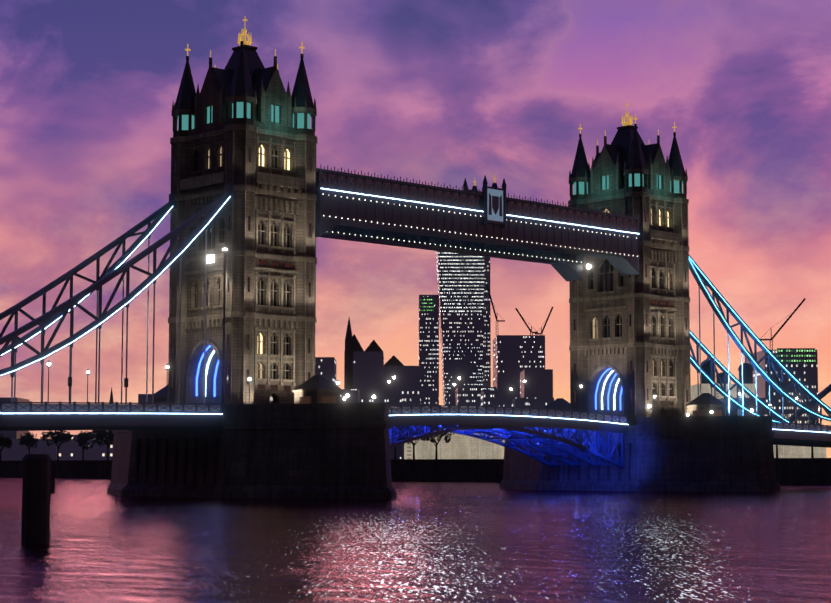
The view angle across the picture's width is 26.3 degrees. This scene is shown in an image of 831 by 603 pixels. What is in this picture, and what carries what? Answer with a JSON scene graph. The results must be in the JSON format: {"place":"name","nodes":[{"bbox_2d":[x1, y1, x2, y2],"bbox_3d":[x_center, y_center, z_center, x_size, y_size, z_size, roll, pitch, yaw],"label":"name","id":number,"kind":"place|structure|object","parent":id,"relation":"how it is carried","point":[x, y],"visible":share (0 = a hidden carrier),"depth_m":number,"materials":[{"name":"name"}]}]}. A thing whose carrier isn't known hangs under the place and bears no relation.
{"place":"outdoors","nodes":[
{"label":"outdoors","id":0,"kind":"place"},
{"bbox_2d":[0,435,112,460],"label":"grey city buildings","id":1,"kind":"structure","parent":0,"point":[71,449],"depth_m":636.70,"materials":[{"name":"grey"}]},
{"bbox_2d":[0,477,830,602],"bbox_3d":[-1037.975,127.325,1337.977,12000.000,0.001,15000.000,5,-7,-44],"label":"river water","id":2,"kind":"structure","parent":0,"point":[448,542],"depth_m":89.22,"materials":[{"name":"purple liquid"}]},
{"bbox_2d":[107,403,780,498],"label":"bridge piers","id":3,"kind":"structure","parent":2,"relation":"in","point":[310,451],"depth_m":229.52,"materials":[{"name":"black stone"}]},
{"bbox_2d":[0,164,830,447],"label":"bridge","id":4,"kind":"structure","parent":0,"point":[349,212],"depth_m":257.58,"materials":[{"name":"grey metal"}]},
{"bbox_2d":[0,188,830,432],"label":"light strips","id":5,"kind":"object","parent":4,"relation":"attached to","point":[214,351],"visible":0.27,"depth_m":238.63,"materials":[{"name":"white plastic"}]},
{"bbox_2d":[0,171,830,467],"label":"bridge trusses","id":6,"kind":"object","parent":4,"relation":"attached to","point":[541,436],"visible":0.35,"depth_m":258.44,"materials":[{"name":"blue metal"}]},
{"bbox_2d":[47,248,819,415],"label":"street lamps","id":7,"kind":"object","parent":4,"relation":"on","point":[210,258],"visible":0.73,"depth_m":232.62,"materials":[{"name":"white glass"}]},
{"bbox_2d":[323,194,637,262],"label":"walkway lights","id":8,"kind":"object","parent":4,"relation":"on","point":[476,235],"visible":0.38,"depth_m":267.48},
{"bbox_2d":[487,188,502,221],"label":"walkway crest plaque","id":9,"kind":"object","parent":4,"relation":"on","point":[493,216],"visible":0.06,"depth_m":263.59,"materials":[{"name":"blue paint"}]},
{"bbox_2d":[689,257,830,421],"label":"cyan bridge led","id":10,"kind":"object","parent":4,"relation":"attached to","point":[747,353],"visible":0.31,"depth_m":315.38},
{"bbox_2d":[0,458,830,484],"bbox_3d":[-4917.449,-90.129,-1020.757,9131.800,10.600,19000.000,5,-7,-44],"label":"embankment wall","id":11,"kind":"structure","parent":0,"point":[805,471],"depth_m":450.85,"materials":[{"name":"black stone"}]},
{"bbox_2d":[0,0,830,457],"label":"sky","id":12,"kind":"structure","parent":0,"point":[441,92],"materials":[{"name":"purple"}]},
{"bbox_2d":[151,66,724,424],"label":"tower walls","id":13,"kind":"structure","parent":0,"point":[275,95],"depth_m":238.41,"materials":[{"name":"stone"}]},
{"bbox_2d":[196,346,622,409],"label":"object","id":14,"kind":"object","parent":13,"relation":"on","point":[202,356],"visible":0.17,"depth_m":239.79,"materials":[{"name":"blue"}]},
{"bbox_2d":[178,102,682,194],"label":"turret windows","id":15,"kind":"structure","parent":13,"relation":"attached to","point":[300,120],"depth_m":241.17,"materials":[{"name":"teal glass"}]},
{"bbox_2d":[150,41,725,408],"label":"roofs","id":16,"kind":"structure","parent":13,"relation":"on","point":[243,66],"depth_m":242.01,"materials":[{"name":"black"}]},
{"bbox_2d":[185,16,676,186],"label":"finials","id":17,"kind":"object","parent":16,"relation":"on","point":[242,36],"visible":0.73,"depth_m":243.21,"materials":[{"name":"gold metal"}]},
{"bbox_2d":[150,45,726,422],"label":"stone trim","id":18,"kind":"structure","parent":13,"relation":"attached to","point":[672,240],"depth_m":237.81,"materials":[{"name":"beige stone"}]},
{"bbox_2d":[208,149,668,377],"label":"windows","id":19,"kind":"structure","parent":13,"relation":"in","point":[593,319],"depth_m":291.81,"materials":[{"name":"glass"}]},
{"bbox_2d":[163,147,721,416],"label":"tower window glass","id":20,"kind":"object","parent":13,"relation":"in","point":[307,399],"visible":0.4,"depth_m":253.96,"materials":[{"name":"black glass"}]},
{"bbox_2d":[259,145,668,353],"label":"lit windows","id":21,"kind":"structure","parent":13,"relation":"in","point":[288,166],"depth_m":235.63,"materials":[{"name":"yellow glass"}]},
{"bbox_2d":[341,295,553,415],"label":"office buildings","id":22,"kind":"structure","parent":0,"point":[514,356],"depth_m":901.95,"materials":[{"name":"grey"}]},
{"bbox_2d":[421,297,815,363],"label":"building windows","id":23,"kind":"structure","parent":22,"relation":"on","point":[795,355],"depth_m":701.58,"materials":[{"name":"green glass"}]},
{"bbox_2d":[701,356,753,383],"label":"distant domed towers","id":24,"kind":"structure","parent":0,"point":[748,369],"depth_m":644.35,"materials":[{"name":"blue glass"}]},
{"bbox_3d":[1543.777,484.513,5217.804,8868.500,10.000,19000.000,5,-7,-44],"label":"bank ground","id":25,"kind":"structure","parent":0,"visible":0},
{"bbox_2d":[109,317,403,433],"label":"city spires","id":26,"kind":"object","parent":25,"relation":"on","point":[352,343],"visible":0.38,"depth_m":820.23,"materials":[{"name":"stone"}]},
{"bbox_2d":[0,257,818,458],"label":"city buildings","id":27,"kind":"structure","parent":25,"relation":"on","point":[372,374],"depth_m":819.59,"materials":[{"name":"grey"}]},
{"bbox_2d":[436,251,483,316],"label":"windows","id":28,"kind":"structure","parent":27,"relation":"on","point":[460,281],"depth_m":1156.25,"materials":[{"name":"white glass"}]},
{"bbox_2d":[441,345,482,406],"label":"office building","id":29,"kind":"structure","parent":27,"relation":"on","point":[465,362],"depth_m":1151.22,"materials":[{"name":"black glass"}]},
{"bbox_2d":[487,285,805,349],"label":"construction cranes","id":30,"kind":"object","parent":27,"relation":"on","point":[774,335],"visible":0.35,"depth_m":1003.14,"materials":[{"name":"grey metal"}]},
{"bbox_2d":[404,384,825,458],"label":"tower of london walls","id":31,"kind":"structure","parent":25,"relation":"on","point":[459,446],"depth_m":463.85,"materials":[{"name":"beige stone"}]}
]}

